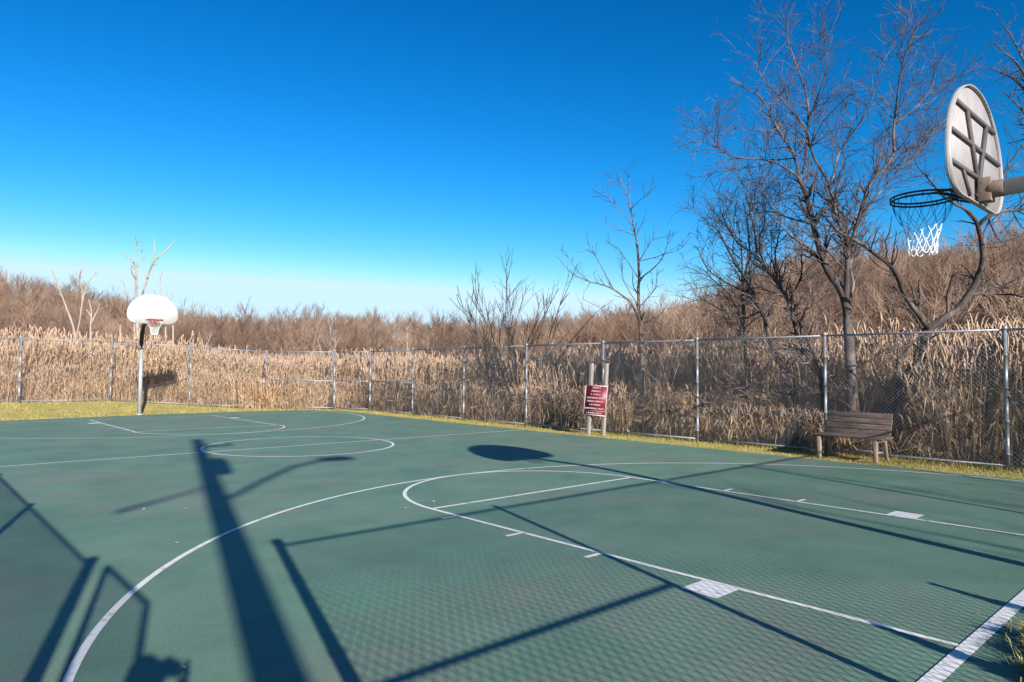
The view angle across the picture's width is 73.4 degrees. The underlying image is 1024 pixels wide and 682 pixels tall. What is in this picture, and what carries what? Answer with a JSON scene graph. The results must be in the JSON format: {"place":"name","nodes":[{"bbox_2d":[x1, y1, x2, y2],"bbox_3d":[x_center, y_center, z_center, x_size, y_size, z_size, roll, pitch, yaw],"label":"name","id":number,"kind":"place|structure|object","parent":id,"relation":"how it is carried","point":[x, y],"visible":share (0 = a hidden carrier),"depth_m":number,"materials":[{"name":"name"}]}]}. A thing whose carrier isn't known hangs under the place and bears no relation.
{"place":"outdoors","nodes":[
{"label":"outdoors","id":0,"kind":"place"},
{"bbox_2d":[13,308,822,359],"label":"hills","id":1,"kind":"structure","parent":0,"point":[385,351],"depth_m":174.46,"materials":[{"name":"brown plant"}]},
{"bbox_2d":[51,268,97,342],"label":"sapling","id":2,"kind":"object","parent":1,"relation":"on","point":[67,310],"visible":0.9,"depth_m":51.97,"materials":[{"name":"beige plant"}]},
{"bbox_2d":[86,299,106,338],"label":"sapling","id":3,"kind":"object","parent":1,"relation":"on","point":[91,321],"visible":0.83,"depth_m":51.79,"materials":[{"name":"beige plant"}]},
{"bbox_2d":[119,237,173,340],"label":"dead tree","id":4,"kind":"object","parent":1,"relation":"on","point":[136,295],"visible":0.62,"depth_m":45.95,"materials":[{"name":"beige plant"}]},
{"bbox_2d":[0,202,1023,361],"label":"woods","id":5,"kind":"object","parent":1,"relation":"on","point":[36,306],"visible":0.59,"depth_m":89.49,"materials":[{"name":"brown plant"}]},
{"bbox_2d":[0,410,1023,681],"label":"court surface","id":6,"kind":"object","parent":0,"point":[388,582],"visible":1,"depth_m":5.81,"materials":[{"name":"paint"}]},
{"bbox_2d":[127,294,177,414],"bbox_3d":[-12.066,0.565,22.743,1.485,4.085,2.848,2,-3,-36],"label":"basketball hoop","id":7,"kind":"object","parent":6,"relation":"on","point":[144,310],"visible":1,"depth_m":22.26,"materials":[{"name":"metal"}]},
{"bbox_2d":[0,411,1023,681],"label":"court markings","id":8,"kind":"object","parent":6,"relation":"on","point":[952,661],"visible":1,"depth_m":4.92,"materials":[{"name":"paint"}]},
{"bbox_2d":[997,648,1023,681],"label":"grass tuft","id":9,"kind":"object","parent":6,"relation":"on","point":[1022,666],"visible":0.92,"depth_m":3.62,"materials":[{"name":"yellow plant"}]},
{"bbox_2d":[1005,615,1023,645],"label":"grass tuft","id":10,"kind":"object","parent":6,"relation":"on","point":[1021,628],"visible":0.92,"depth_m":4.09,"materials":[{"name":"yellow plant"}]},
{"bbox_2d":[1005,632,1023,661],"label":"grass tuft","id":11,"kind":"object","parent":6,"relation":"on","point":[1022,641],"visible":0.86,"depth_m":3.86,"materials":[{"name":"yellow plant"}]},
{"bbox_2d":[0,400,1023,479],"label":"lawn","id":12,"kind":"structure","parent":0,"point":[167,406],"depth_m":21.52,"materials":[{"name":"plant"}]},
{"bbox_2d":[0,336,335,409],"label":"chain link fence","id":13,"kind":"object","parent":12,"relation":"on","point":[20,359],"visible":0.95,"depth_m":26.89,"materials":[{"name":"metal"}]},
{"bbox_2d":[335,351,368,409],"bbox_3d":[-6.388,1.556,27.416,1.707,2.291,0.038,-1,-3,30],"label":"chain link fence","id":14,"kind":"object","parent":12,"relation":"on","point":[351,380],"visible":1,"depth_m":27.42,"materials":[{"name":"metal"}]},
{"bbox_2d":[400,245,611,397],"bbox_3d":[0.221,-0.030,21.949,5.069,5.343,5.726,-2,-3,37],"label":"bare tree","id":15,"kind":"object","parent":12,"relation":"on","point":[509,339],"visible":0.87,"depth_m":21.31,"materials":[{"name":"brown plant"}]},
{"bbox_2d":[1,370,1021,468],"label":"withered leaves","id":16,"kind":"object","parent":12,"relation":"on","point":[764,412],"visible":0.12,"depth_m":18.35,"materials":[{"name":"brown plant"}]},
{"bbox_2d":[470,270,559,392],"bbox_3d":[-0.360,0.104,22.865,2.960,5.142,3.536,3,-3,-42],"label":"bare tree","id":17,"kind":"object","parent":12,"relation":"on","point":[524,323],"visible":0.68,"depth_m":22.74,"materials":[{"name":"brown plant"}]},
{"bbox_2d":[583,363,608,435],"bbox_3d":[2.122,1.511,17.271,0.697,1.900,0.140,-1,-3,34],"label":"notice sign","id":18,"kind":"object","parent":12,"relation":"on","point":[595,400],"visible":1,"depth_m":17.21,"materials":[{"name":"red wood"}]},
{"bbox_2d":[556,158,693,432],"bbox_3d":[3.029,-1.154,17.643,3.851,7.010,1.741,1,-3,-12],"label":"sapling","id":19,"kind":"object","parent":12,"relation":"on","point":[639,316],"visible":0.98,"depth_m":17.73,"materials":[{"name":"brown plant"}]},
{"bbox_2d":[369,325,1023,468],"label":"chain link fence","id":20,"kind":"object","parent":12,"relation":"on","point":[1005,358],"visible":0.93,"depth_m":14.90,"materials":[{"name":"metal"}]},
{"bbox_2d":[673,184,779,441],"bbox_3d":[5.207,-0.604,16.553,2.648,5.996,3.944,0,-3,16],"label":"bare tree","id":21,"kind":"object","parent":12,"relation":"on","point":[741,325],"visible":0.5,"depth_m":15.93,"materials":[{"name":"brown plant"}]},
{"bbox_2d":[666,173,810,446],"bbox_3d":[4.826,-0.658,15.322,2.856,5.970,2.948,3,-3,-42],"label":"bare tree","id":22,"kind":"object","parent":12,"relation":"on","point":[771,344],"visible":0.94,"depth_m":15.09,"materials":[{"name":"brown plant"}]},
{"bbox_2d":[679,126,879,410],"bbox_3d":[5.855,-1.007,15.351,4.223,6.685,3.026,1,-3,-17],"label":"bare tree","id":23,"kind":"object","parent":12,"relation":"on","point":[774,276],"visible":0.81,"depth_m":14.85,"materials":[{"name":"brown plant"}]},
{"bbox_2d":[666,0,1013,447],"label":"bare tree","id":24,"kind":"object","parent":12,"relation":"on","point":[821,257],"visible":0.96,"depth_m":13.48,"materials":[{"name":"brown plant"}]},
{"bbox_2d":[812,411,892,462],"bbox_3d":[6.343,1.767,12.772,0.628,0.871,1.292,3,-3,-39],"label":"park bench","id":25,"kind":"object","parent":12,"relation":"on","point":[883,421],"visible":0.98,"depth_m":12.80,"materials":[{"name":"brown wood"}]},
{"bbox_2d":[801,122,1023,451],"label":"bare tree","id":26,"kind":"object","parent":12,"relation":"on","point":[947,314],"visible":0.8,"depth_m":13.21,"materials":[{"name":"brown plant"}]},
{"bbox_2d":[889,84,1023,256],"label":"basketball hoop","id":27,"kind":"object","parent":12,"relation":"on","point":[973,157],"visible":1,"depth_m":5.47,"materials":[{"name":"metal"}]},
{"bbox_2d":[0,0,1023,342],"label":"sky","id":28,"kind":"structure","parent":0,"point":[350,156],"materials":[{"name":"blue"}]},
{"bbox_3d":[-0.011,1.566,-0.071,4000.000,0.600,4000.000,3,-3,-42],"label":"ground","id":29,"kind":"structure","parent":0,"visible":0},
{"bbox_2d":[119,325,121,340],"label":"snag","id":30,"kind":"object","parent":29,"relation":"on","point":[120,338],"visible":0.22,"depth_m":43.95,"materials":[{"name":"beige plant"}]},
{"bbox_2d":[172,325,173,350],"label":"snag","id":31,"kind":"object","parent":29,"relation":"on","point":[172,334],"visible":0.24,"depth_m":47.95,"materials":[{"name":"beige plant"}]},
{"bbox_2d":[211,323,228,351],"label":"bare tree","id":32,"kind":"object","parent":29,"relation":"on","point":[220,339],"visible":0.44,"depth_m":95.67,"materials":[{"name":"brown plant"}]},
{"bbox_2d":[317,315,341,363],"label":"bare tree","id":33,"kind":"object","parent":29,"relation":"on","point":[331,338],"visible":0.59,"depth_m":61.58,"materials":[{"name":"brown plant"}]},
{"bbox_2d":[348,326,387,355],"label":"bare tree","id":34,"kind":"object","parent":29,"relation":"on","point":[369,343],"visible":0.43,"depth_m":69.12,"materials":[{"name":"brown plant"}]},
{"bbox_2d":[406,315,417,353],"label":"bare tree","id":35,"kind":"object","parent":29,"relation":"on","point":[407,337],"visible":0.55,"depth_m":50.59,"materials":[{"name":"beige plant"}]},
{"bbox_2d":[440,332,469,358],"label":"bare tree","id":36,"kind":"object","parent":29,"relation":"on","point":[457,343],"visible":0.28,"depth_m":47.35,"materials":[{"name":"brown plant"}]},
{"bbox_2d":[0,371,998,462],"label":"dry weeds","id":37,"kind":"object","parent":29,"relation":"on","point":[85,393],"visible":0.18,"depth_m":19.04,"materials":[{"name":"plant"}]},
{"bbox_2d":[0,321,1023,468],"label":"reeds","id":38,"kind":"object","parent":29,"relation":"on","point":[394,373],"visible":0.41,"depth_m":20.07,"materials":[{"name":"plant"}]},
{"bbox_2d":[0,312,1023,435],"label":"reed plumes","id":39,"kind":"object","parent":38,"relation":"on","point":[1000,323],"visible":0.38,"depth_m":20.95,"materials":[{"name":"beige plant"}]},
{"bbox_2d":[0,280,1023,470],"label":"brambles","id":40,"kind":"object","parent":29,"relation":"on","point":[870,407],"visible":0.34,"depth_m":16.99,"materials":[{"name":"brown plant"}]},
{"bbox_2d":[692,381,786,406],"bbox_3d":[5.220,1.385,15.425,2.356,0.984,0.319,1,-3,-4],"label":"fallen branch","id":41,"kind":"object","parent":40,"relation":"on","point":[701,400],"visible":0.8,"depth_m":15.49,"materials":[{"name":"brown wood"}]},
{"bbox_2d":[683,322,724,351],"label":"bare tree","id":42,"kind":"object","parent":29,"relation":"on","point":[710,336],"visible":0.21,"depth_m":55.94,"materials":[{"name":"brown plant"}]},
{"bbox_2d":[880,258,927,334],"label":"bare tree","id":43,"kind":"object","parent":29,"relation":"on","point":[916,269],"visible":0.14,"depth_m":46.70,"materials":[{"name":"brown plant"}]},
{"bbox_2d":[964,1,1023,157],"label":"bare tree","id":44,"kind":"object","parent":29,"relation":"on","point":[1014,79],"visible":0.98,"depth_m":16.68,"materials":[{"name":"brown plant"}]}
]}

